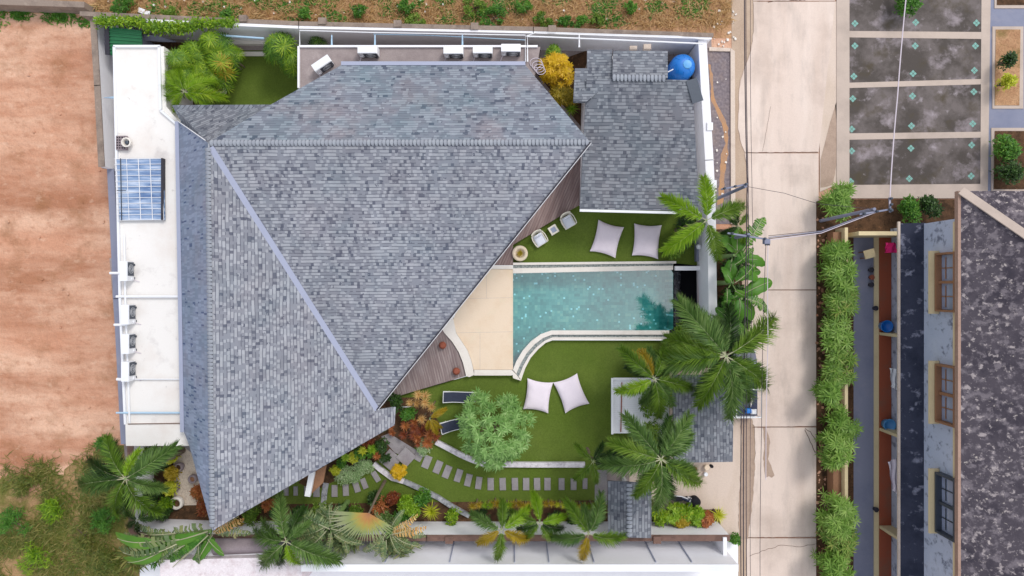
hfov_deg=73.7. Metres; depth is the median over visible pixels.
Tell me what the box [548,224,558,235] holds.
side table
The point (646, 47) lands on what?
concrete block
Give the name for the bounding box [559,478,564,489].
stepping stone
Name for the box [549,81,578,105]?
golden shrub
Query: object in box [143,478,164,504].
bush
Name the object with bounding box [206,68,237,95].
fan palm
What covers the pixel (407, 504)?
lime shrub
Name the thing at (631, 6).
scrub bush
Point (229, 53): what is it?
fan palm
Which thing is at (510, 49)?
air conditioner
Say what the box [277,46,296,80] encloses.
fan palm
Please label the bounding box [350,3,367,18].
scrub bush
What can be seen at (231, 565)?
flat roof shed
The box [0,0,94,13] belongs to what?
old wall
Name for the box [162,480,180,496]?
bush
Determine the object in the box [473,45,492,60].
air conditioner
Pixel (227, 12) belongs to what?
scrub bush
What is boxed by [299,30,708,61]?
pipe rail
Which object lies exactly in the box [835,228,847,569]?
hedge wall
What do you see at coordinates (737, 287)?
bush
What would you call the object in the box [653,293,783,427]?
palm tree
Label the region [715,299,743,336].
banana plant
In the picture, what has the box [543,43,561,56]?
golden shrub
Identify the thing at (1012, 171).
bush
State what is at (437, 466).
stepping stone
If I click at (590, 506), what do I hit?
bromeliad
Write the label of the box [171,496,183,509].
urn
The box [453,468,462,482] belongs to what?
stepping stone
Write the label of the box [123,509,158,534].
palm tree
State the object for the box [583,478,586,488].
stepping stone
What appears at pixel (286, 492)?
stepping stone
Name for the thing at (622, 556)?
garden wall
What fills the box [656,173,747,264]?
palm tree
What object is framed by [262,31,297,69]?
fan palm
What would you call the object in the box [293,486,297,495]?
stepping stone
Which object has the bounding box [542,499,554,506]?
bromeliad
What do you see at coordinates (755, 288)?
banana plant
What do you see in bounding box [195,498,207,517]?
bush
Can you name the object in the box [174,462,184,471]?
planter pot
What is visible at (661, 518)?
bush
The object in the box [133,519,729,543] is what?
boundary wall
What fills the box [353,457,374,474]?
ground cover
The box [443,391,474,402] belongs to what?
sun lounger
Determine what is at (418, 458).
stepping stone
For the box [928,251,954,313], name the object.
window
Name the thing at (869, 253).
patio table
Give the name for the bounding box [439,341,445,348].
garden stool
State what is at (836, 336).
hedge shrub
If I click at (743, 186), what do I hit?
utility pole
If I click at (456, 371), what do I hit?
garden stool
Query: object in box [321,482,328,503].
garden edging
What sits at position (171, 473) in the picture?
bush
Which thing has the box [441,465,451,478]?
stepping stone
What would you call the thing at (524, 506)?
bromeliad
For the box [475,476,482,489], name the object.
stepping stone
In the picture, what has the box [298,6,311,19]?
scrub bush
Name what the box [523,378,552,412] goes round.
bean bag
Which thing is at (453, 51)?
air conditioner
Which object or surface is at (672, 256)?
bush
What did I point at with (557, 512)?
bush
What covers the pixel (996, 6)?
path border
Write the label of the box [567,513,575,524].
bush
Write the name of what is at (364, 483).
stepping stone
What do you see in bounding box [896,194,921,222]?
bush
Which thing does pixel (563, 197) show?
timber deck
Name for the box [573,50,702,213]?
outbuilding
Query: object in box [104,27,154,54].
green shed
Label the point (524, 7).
scrub bush
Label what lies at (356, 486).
stepping stone
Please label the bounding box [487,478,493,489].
stepping stone
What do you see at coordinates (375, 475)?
stepping stone
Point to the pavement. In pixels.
(842, 119)
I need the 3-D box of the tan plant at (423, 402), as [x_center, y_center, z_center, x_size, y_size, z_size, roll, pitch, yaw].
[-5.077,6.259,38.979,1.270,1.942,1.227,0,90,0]
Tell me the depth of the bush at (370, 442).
39.17 m
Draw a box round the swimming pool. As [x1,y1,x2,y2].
[512,261,675,380]
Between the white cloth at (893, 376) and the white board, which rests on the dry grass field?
the white board
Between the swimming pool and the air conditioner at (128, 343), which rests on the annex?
the air conditioner at (128, 343)
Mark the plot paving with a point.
(609, 475)
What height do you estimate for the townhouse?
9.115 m
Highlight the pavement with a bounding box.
[836,0,984,197]
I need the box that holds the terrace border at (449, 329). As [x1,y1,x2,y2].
[443,266,512,376]
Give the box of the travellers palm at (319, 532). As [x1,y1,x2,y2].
[296,499,364,553]
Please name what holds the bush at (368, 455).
on the planting soil
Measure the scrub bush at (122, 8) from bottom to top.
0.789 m
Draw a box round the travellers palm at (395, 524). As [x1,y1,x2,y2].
[362,509,426,561]
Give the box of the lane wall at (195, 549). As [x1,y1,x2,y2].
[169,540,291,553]
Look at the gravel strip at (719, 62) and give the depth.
40.01 m
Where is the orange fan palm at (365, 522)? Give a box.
[325,480,393,542]
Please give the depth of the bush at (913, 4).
38.98 m
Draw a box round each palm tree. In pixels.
[69,432,185,521]
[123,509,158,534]
[161,67,229,114]
[251,491,346,572]
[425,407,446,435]
[468,496,532,562]
[508,487,568,542]
[549,488,628,562]
[570,441,614,485]
[595,408,704,515]
[613,342,695,420]
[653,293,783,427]
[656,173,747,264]
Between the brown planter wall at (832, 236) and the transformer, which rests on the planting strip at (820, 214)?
the brown planter wall at (832, 236)
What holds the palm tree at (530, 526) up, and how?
on the planting soil
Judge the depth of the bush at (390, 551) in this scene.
37.28 m
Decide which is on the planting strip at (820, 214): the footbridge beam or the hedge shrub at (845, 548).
the hedge shrub at (845, 548)
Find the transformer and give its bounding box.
[763,239,769,245]
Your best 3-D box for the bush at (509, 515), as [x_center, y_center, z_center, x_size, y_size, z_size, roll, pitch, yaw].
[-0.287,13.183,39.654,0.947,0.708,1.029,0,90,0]
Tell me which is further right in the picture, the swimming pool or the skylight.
the swimming pool
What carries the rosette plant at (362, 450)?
on the planting soil
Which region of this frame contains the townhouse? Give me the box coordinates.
[874,187,1023,575]
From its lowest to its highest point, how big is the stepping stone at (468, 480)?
0.085 m
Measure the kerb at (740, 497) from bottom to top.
0.184 m
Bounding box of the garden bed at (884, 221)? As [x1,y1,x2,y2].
[854,199,954,231]
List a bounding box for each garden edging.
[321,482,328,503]
[372,461,404,483]
[403,479,468,517]
[435,440,584,467]
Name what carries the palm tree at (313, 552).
on the planting soil
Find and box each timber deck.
[390,330,465,396]
[495,157,580,264]
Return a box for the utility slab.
[694,236,698,261]
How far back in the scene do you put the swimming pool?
41.00 m
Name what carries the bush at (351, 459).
on the planting soil
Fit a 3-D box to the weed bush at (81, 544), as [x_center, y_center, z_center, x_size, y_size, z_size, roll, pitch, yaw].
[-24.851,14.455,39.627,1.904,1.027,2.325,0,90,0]
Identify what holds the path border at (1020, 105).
on the side path at (1006, 118)
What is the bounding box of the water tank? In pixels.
[667,54,694,79]
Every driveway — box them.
[629,368,745,534]
[854,238,873,575]
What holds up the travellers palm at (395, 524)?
on the planting soil
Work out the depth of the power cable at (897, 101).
34.14 m
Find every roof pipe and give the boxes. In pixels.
[113,323,128,325]
[116,295,177,297]
[116,412,179,413]
[123,235,130,422]
[134,379,178,379]
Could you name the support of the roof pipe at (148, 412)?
on the annex
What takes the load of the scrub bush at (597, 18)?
on the dry grass field
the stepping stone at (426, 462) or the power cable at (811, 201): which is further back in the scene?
the stepping stone at (426, 462)
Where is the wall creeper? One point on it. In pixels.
(171, 28)
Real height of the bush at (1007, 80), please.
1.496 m
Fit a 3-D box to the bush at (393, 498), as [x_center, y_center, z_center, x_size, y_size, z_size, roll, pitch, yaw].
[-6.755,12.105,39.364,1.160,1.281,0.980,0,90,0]
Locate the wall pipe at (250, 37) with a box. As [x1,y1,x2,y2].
[218,34,524,40]
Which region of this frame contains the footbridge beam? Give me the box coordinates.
[674,266,699,269]
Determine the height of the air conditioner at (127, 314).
0.720 m
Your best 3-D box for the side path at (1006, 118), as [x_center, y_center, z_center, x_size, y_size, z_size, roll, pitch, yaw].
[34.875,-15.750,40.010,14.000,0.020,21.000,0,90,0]
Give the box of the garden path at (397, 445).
[184,434,606,503]
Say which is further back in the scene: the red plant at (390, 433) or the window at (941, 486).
the red plant at (390, 433)
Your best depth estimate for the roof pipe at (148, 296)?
36.59 m
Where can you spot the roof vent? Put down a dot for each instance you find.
(123, 142)
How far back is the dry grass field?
40.02 m
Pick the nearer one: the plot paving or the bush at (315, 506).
the bush at (315, 506)
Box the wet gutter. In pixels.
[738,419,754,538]
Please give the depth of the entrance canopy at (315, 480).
37.20 m
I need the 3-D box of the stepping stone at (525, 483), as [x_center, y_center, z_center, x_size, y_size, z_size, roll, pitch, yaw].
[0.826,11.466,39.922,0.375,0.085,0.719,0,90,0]
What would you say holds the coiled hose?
on the terrace block at (308, 56)
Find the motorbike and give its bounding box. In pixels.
[672,495,692,506]
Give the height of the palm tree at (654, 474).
7.208 m
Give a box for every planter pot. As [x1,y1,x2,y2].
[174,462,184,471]
[188,474,197,483]
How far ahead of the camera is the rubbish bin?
39.38 m
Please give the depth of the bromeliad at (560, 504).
38.96 m
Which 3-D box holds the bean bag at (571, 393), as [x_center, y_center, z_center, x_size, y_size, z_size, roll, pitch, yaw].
[3.450,6.125,39.756,1.506,0.378,1.939,-22,90,0]
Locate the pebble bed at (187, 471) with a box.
[173,446,198,504]
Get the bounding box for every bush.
[0,504,32,536]
[5,471,42,499]
[13,538,55,575]
[35,497,64,524]
[67,517,96,555]
[88,507,120,534]
[89,546,126,575]
[93,433,113,453]
[109,0,135,12]
[113,545,150,575]
[137,549,165,570]
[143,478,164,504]
[150,500,173,521]
[151,455,168,472]
[157,496,175,509]
[161,5,176,15]
[162,455,180,464]
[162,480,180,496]
[163,464,181,481]
[189,483,202,499]
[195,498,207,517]
[218,7,233,17]
[228,516,243,526]
[242,504,262,526]
[260,497,275,513]
[267,506,285,516]
[282,504,313,545]
[291,504,305,513]
[297,505,336,545]
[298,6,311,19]
[312,500,330,514]
[328,465,340,475]
[330,521,364,556]
[335,502,348,516]
[336,457,347,468]
[348,451,358,464]
[349,501,363,518]
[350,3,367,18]
[353,446,366,459]
[361,438,375,448]
[365,447,379,458]
[367,489,382,506]
[371,495,390,515]
[374,436,389,454]
[374,517,422,558]
[378,453,391,463]
[380,508,393,524]
[384,491,400,505]
[388,392,404,413]
[393,510,409,522]
[395,0,415,14]
[399,405,418,420]
[404,12,425,23]
[413,486,432,507]
[444,507,462,525]
[462,0,487,17]
[475,3,507,25]
[476,507,491,520]
[504,508,513,522]
[514,0,533,13]
[532,11,554,26]
[548,510,561,517]
[557,15,573,27]
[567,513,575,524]
[574,14,589,27]
[590,11,604,25]
[607,450,619,470]
[622,0,637,14]
[632,347,646,358]
[636,393,667,418]
[644,418,661,442]
[651,506,667,527]
[660,241,683,260]
[660,341,676,350]
[664,501,681,524]
[671,321,689,340]
[672,230,694,252]
[673,216,694,231]
[673,515,690,528]
[674,501,693,521]
[689,505,705,527]
[701,509,714,527]
[717,295,733,307]
[719,252,747,279]
[720,282,746,300]
[721,234,730,254]
[728,532,741,545]
[741,317,752,329]
[892,0,923,17]
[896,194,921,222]
[917,194,944,218]
[989,133,1022,163]
[990,158,1023,184]
[994,72,1018,90]
[997,51,1017,71]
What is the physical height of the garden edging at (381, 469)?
0.270 m
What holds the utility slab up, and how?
on the plot paving
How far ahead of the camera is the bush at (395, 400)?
38.96 m
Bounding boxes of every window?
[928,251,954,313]
[928,361,954,427]
[928,468,954,542]
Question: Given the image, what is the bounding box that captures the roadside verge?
[732,0,756,575]
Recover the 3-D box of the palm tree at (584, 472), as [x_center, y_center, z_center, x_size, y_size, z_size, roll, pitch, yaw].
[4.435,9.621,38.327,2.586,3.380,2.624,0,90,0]
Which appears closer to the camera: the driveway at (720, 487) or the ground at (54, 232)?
the driveway at (720, 487)
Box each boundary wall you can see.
[80,11,712,42]
[90,18,114,168]
[93,16,711,54]
[107,169,125,443]
[127,446,154,534]
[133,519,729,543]
[688,40,716,315]
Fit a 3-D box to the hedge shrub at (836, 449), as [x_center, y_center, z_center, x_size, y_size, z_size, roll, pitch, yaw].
[18.261,9.124,38.597,2.094,2.809,2.623,0,90,0]
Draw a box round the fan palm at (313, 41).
[308,36,328,44]
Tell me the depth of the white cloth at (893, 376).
38.60 m
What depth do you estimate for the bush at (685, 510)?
38.79 m
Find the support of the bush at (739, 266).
on the planting soil
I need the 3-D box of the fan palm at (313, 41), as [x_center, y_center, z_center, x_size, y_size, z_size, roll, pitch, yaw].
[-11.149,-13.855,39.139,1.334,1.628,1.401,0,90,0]
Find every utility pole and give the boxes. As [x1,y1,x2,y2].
[716,183,747,199]
[719,232,767,240]
[819,197,893,221]
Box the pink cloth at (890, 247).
[885,243,896,252]
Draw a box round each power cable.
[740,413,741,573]
[743,0,747,575]
[745,0,748,575]
[748,186,870,208]
[750,0,752,575]
[760,247,765,514]
[765,254,767,474]
[768,210,875,235]
[768,213,870,237]
[768,213,871,238]
[770,213,873,239]
[889,0,905,204]
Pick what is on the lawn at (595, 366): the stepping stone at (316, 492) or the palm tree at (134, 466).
the stepping stone at (316, 492)
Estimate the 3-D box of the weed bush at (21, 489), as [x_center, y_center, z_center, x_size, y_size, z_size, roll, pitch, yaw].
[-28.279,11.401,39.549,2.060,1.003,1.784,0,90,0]
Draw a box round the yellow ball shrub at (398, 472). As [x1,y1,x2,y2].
[389,463,406,481]
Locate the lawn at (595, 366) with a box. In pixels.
[214,50,696,503]
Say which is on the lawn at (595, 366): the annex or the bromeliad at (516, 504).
the bromeliad at (516, 504)
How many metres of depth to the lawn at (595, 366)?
39.95 m
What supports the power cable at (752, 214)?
attached to the utility pole at (738, 236)
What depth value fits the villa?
34.05 m
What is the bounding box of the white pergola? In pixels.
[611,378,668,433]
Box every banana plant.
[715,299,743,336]
[717,262,760,313]
[718,201,749,244]
[719,277,771,324]
[720,217,766,282]
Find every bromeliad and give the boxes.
[469,499,481,509]
[481,500,492,509]
[488,498,499,509]
[498,500,512,509]
[509,499,522,507]
[519,501,531,511]
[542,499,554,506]
[555,500,564,508]
[585,500,595,509]
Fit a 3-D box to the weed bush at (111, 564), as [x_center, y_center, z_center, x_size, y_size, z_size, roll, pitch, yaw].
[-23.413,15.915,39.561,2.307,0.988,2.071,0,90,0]
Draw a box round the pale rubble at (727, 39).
[108,0,736,194]
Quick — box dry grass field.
[3,0,731,37]
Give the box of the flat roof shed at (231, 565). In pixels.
[160,551,311,575]
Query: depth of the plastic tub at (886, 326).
39.59 m
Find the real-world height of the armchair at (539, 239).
0.840 m
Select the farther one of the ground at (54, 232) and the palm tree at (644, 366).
the ground at (54, 232)
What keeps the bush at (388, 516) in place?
on the planting soil
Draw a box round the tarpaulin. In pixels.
[144,34,176,41]
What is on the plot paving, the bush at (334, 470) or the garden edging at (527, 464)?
the garden edging at (527, 464)
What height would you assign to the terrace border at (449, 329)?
0.560 m
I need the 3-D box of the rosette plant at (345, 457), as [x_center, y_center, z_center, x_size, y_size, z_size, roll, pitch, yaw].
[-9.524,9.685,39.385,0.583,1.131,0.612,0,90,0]
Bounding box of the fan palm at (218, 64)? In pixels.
[205,49,241,84]
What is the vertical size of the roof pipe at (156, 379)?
0.060 m
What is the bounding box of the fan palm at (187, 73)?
[167,66,197,99]
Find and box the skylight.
[114,158,165,220]
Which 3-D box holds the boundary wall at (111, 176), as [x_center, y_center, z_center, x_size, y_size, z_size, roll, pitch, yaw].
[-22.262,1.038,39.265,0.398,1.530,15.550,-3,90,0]
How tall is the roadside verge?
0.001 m
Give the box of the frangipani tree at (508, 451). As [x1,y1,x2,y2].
[454,387,537,472]
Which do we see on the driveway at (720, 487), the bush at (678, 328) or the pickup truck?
the pickup truck
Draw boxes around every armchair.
[531,229,547,247]
[560,211,576,229]
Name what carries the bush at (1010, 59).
on the flower bed at (1007, 40)
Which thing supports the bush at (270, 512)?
on the planting soil
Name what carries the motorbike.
on the driveway at (720, 487)
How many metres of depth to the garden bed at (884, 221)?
39.98 m
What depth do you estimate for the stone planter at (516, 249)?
39.44 m
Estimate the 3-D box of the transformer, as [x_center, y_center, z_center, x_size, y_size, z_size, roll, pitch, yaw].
[12.745,-2.280,34.185,0.280,0.330,0.330,0,90,0]
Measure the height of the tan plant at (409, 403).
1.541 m
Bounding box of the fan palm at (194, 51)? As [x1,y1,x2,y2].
[178,39,208,66]
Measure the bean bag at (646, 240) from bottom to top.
0.367 m
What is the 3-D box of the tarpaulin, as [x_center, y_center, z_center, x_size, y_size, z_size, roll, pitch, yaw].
[-19.764,-13.987,38.350,1.860,0.500,0.259,4,90,0]
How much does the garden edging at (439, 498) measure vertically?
0.270 m
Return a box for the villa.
[172,61,590,530]
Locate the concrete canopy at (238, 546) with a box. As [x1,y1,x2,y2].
[206,538,271,555]
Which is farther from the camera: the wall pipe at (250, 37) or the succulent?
the succulent
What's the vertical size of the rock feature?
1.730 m
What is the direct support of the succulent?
in the stone planter at (516, 249)
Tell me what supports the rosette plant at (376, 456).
on the planting soil
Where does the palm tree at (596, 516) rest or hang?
on the planting soil
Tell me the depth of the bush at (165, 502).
38.86 m
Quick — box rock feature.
[669,263,696,333]
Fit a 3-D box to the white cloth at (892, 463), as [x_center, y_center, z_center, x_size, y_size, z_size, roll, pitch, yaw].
[21.561,10.645,38.610,0.602,0.180,2.111,0,90,0]
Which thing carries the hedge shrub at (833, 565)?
on the planting strip at (820, 214)
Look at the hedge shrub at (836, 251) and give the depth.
38.17 m
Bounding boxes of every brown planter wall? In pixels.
[827,232,840,245]
[827,467,840,496]
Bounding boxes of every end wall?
[712,537,726,554]
[848,231,896,237]
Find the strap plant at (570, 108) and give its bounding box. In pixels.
[564,104,577,115]
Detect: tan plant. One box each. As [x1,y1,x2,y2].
[406,399,418,408]
[413,390,430,408]
[416,413,426,423]
[426,401,435,412]
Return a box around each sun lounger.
[440,418,460,434]
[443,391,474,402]
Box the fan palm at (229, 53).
[222,44,245,72]
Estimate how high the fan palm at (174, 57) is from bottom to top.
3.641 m
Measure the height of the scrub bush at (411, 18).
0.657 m
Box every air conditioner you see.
[119,261,139,281]
[121,305,140,324]
[121,333,140,353]
[121,361,140,381]
[311,55,334,75]
[358,45,378,60]
[443,46,463,59]
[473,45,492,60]
[500,44,520,60]
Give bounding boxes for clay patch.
[708,64,727,204]
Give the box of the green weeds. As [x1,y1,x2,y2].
[0,0,713,31]
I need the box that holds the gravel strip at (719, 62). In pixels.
[707,48,730,223]
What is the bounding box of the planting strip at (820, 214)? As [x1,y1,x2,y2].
[816,198,853,575]
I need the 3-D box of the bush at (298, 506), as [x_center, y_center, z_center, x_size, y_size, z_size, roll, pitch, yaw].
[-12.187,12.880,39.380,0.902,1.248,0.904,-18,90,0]
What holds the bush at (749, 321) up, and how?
on the planting soil
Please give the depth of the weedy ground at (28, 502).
40.02 m
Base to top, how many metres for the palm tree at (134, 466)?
6.639 m
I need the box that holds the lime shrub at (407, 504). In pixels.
[396,494,421,518]
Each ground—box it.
[0,0,954,537]
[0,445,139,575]
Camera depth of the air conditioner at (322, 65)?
36.28 m
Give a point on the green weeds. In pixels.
(57, 17)
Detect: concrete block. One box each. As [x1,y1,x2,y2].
[629,46,636,50]
[643,44,650,50]
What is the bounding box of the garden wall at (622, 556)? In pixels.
[301,541,738,571]
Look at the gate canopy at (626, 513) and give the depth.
36.95 m
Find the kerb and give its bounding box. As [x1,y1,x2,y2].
[709,47,734,202]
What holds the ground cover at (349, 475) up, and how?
on the planting soil
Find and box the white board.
[138,7,149,13]
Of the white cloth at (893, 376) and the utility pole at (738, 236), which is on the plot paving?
the utility pole at (738, 236)
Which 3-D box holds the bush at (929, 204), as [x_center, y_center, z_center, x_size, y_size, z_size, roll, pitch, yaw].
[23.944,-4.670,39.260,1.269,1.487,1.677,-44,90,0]
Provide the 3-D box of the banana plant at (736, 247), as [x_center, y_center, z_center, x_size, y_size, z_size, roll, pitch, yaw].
[12.354,-2.018,37.891,2.618,4.218,3.540,0,90,0]
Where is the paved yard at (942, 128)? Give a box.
[849,0,990,190]
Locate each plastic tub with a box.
[878,320,893,332]
[881,419,895,429]
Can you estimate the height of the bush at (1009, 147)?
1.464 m
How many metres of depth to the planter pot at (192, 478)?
39.51 m
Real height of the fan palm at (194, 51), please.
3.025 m
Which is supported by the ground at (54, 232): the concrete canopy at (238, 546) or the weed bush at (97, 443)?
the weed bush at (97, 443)
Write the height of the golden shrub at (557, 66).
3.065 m
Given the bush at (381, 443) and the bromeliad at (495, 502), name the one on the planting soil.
the bush at (381, 443)
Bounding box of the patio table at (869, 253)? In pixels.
[858,248,875,258]
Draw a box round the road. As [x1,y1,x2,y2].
[738,0,835,575]
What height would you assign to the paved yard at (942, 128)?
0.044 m
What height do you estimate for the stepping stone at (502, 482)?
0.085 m
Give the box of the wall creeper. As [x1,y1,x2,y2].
[92,13,238,38]
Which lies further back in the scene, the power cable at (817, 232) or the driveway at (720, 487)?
the driveway at (720, 487)
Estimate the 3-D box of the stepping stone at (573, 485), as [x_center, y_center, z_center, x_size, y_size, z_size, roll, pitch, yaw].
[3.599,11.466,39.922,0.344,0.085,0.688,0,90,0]
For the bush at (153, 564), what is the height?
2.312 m
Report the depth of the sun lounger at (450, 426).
39.61 m
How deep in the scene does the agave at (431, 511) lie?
38.28 m
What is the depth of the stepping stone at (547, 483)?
39.88 m
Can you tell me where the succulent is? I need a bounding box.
[517,249,523,256]
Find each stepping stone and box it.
[284,487,288,495]
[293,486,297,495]
[313,486,319,496]
[332,485,337,496]
[343,484,348,495]
[352,481,360,492]
[360,478,368,488]
[371,471,380,482]
[379,449,399,469]
[396,447,415,465]
[414,451,422,461]
[421,455,432,468]
[432,460,443,473]
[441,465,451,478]
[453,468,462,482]
[464,473,472,486]
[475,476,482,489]
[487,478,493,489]
[499,478,505,489]
[512,478,517,489]
[523,478,528,489]
[534,478,539,489]
[544,478,550,489]
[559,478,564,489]
[571,479,576,489]
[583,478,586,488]
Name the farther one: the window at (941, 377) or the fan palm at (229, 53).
the fan palm at (229, 53)
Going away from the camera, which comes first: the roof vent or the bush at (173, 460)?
the roof vent
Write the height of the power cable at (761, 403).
0.160 m
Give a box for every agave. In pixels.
[422,501,440,520]
[710,505,725,522]
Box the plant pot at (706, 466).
[704,464,709,469]
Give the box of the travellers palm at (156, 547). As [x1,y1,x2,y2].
[115,517,251,568]
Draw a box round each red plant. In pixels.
[388,426,395,436]
[398,416,418,440]
[411,422,441,448]
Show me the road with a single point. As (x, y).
(790, 47)
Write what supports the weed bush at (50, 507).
on the weedy ground at (28, 502)
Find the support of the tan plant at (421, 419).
on the planting soil
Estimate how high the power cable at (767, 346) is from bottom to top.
0.121 m
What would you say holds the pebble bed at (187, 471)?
on the plot paving
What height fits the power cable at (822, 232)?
0.142 m
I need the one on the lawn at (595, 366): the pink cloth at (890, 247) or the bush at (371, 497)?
the bush at (371, 497)
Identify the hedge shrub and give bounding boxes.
[808,376,843,412]
[810,546,857,575]
[813,488,860,541]
[815,259,858,297]
[815,429,859,472]
[815,526,861,566]
[817,314,855,354]
[817,402,863,445]
[818,181,856,222]
[818,348,858,387]
[819,239,855,267]
[821,288,860,323]
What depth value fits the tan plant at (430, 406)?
38.06 m
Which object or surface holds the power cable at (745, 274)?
attached to the utility pole at (738, 236)
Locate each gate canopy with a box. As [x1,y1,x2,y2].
[607,476,651,537]
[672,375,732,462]
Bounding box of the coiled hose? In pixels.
[530,58,545,74]
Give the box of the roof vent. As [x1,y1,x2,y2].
[116,136,131,149]
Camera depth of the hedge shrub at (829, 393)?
37.89 m
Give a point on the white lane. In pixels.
(732, 550)
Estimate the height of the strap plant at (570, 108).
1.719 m
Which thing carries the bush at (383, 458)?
on the planting soil
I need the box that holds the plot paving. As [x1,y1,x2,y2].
[101,39,711,499]
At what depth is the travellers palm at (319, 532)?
35.93 m
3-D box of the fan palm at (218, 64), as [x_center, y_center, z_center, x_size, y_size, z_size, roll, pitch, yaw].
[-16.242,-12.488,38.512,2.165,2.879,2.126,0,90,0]
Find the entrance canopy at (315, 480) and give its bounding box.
[305,465,326,496]
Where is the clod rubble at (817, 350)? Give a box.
[7,74,827,566]
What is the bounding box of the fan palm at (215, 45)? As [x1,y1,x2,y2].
[197,28,235,62]
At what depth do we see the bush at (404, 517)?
38.89 m
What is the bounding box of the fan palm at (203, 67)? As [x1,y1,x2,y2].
[188,57,214,92]
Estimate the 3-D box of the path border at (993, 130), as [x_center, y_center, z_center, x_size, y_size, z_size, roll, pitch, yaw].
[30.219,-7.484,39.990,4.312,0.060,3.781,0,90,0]
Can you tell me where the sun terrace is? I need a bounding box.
[453,269,512,369]
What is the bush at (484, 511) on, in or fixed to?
on the planting soil
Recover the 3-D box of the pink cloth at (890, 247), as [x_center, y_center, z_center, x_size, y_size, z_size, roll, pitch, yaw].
[21.534,-2.289,38.810,0.750,0.180,0.576,0,90,0]
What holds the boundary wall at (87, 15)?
on the plot paving
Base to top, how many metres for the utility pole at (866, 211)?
6.130 m
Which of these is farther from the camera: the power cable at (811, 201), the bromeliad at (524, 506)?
the bromeliad at (524, 506)
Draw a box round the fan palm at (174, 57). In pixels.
[164,48,193,72]
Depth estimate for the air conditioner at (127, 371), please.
36.10 m
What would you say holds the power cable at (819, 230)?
attached to the utility pole at (866, 211)
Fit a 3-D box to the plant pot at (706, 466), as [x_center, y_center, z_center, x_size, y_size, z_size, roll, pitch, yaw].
[11.349,10.447,39.838,0.340,0.300,0.340,0,90,0]
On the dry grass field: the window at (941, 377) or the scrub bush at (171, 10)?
the scrub bush at (171, 10)
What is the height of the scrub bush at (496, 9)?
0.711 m
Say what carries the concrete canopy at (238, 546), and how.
on the plot paving
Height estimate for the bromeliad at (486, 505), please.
1.360 m
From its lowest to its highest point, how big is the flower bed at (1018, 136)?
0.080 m
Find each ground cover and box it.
[334,465,363,485]
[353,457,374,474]
[415,436,432,456]
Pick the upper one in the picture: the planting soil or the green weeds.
the green weeds
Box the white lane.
[140,541,737,575]
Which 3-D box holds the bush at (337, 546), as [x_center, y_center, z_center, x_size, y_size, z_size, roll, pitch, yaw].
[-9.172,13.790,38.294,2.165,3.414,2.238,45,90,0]
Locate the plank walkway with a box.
[224,40,266,55]
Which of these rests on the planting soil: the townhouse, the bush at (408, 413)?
the bush at (408, 413)
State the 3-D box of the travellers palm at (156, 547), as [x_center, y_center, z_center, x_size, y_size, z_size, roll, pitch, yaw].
[-17.756,13.921,38.015,7.433,3.970,2.622,-6,90,0]
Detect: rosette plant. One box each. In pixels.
[341,453,349,461]
[357,446,367,455]
[367,444,376,454]
[372,452,379,459]
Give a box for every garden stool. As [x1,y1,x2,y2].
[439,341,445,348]
[453,368,459,374]
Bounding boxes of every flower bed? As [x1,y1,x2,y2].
[994,131,1023,188]
[995,29,1019,104]
[997,0,1023,4]
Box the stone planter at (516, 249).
[512,245,527,260]
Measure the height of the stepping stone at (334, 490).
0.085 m
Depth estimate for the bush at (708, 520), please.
38.71 m
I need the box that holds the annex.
[113,45,192,445]
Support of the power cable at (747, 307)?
attached to the utility pole at (738, 236)
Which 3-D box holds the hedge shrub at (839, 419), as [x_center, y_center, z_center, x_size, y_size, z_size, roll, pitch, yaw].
[18.479,7.932,38.957,2.707,2.092,2.541,-30,90,0]
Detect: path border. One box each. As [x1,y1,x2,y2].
[991,128,1023,190]
[992,26,1022,108]
[994,0,1023,8]
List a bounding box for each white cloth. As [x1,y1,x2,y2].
[888,458,896,493]
[890,368,896,389]
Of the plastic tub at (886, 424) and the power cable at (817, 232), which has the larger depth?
the plastic tub at (886, 424)
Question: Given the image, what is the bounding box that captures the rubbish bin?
[690,495,700,506]
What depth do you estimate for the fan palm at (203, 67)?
37.43 m
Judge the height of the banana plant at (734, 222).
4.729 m
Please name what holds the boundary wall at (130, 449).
on the plot paving
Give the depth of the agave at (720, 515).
38.92 m
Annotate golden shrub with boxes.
[537,52,574,87]
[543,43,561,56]
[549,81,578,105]
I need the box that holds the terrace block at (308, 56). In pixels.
[297,45,539,88]
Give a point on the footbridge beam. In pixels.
(686, 267)
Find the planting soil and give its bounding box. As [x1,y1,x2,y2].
[152,42,741,523]
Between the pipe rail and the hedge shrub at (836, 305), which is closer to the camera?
the pipe rail
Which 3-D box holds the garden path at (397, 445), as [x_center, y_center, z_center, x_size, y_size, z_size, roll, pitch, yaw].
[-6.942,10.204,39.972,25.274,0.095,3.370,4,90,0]
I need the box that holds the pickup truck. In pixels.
[726,350,761,417]
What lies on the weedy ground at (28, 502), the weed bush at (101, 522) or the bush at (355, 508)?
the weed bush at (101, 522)
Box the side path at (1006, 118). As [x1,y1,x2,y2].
[988,0,1023,190]
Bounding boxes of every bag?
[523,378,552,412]
[553,374,588,412]
[590,220,623,257]
[632,224,661,258]
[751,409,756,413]
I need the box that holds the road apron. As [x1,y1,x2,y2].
[819,1,835,191]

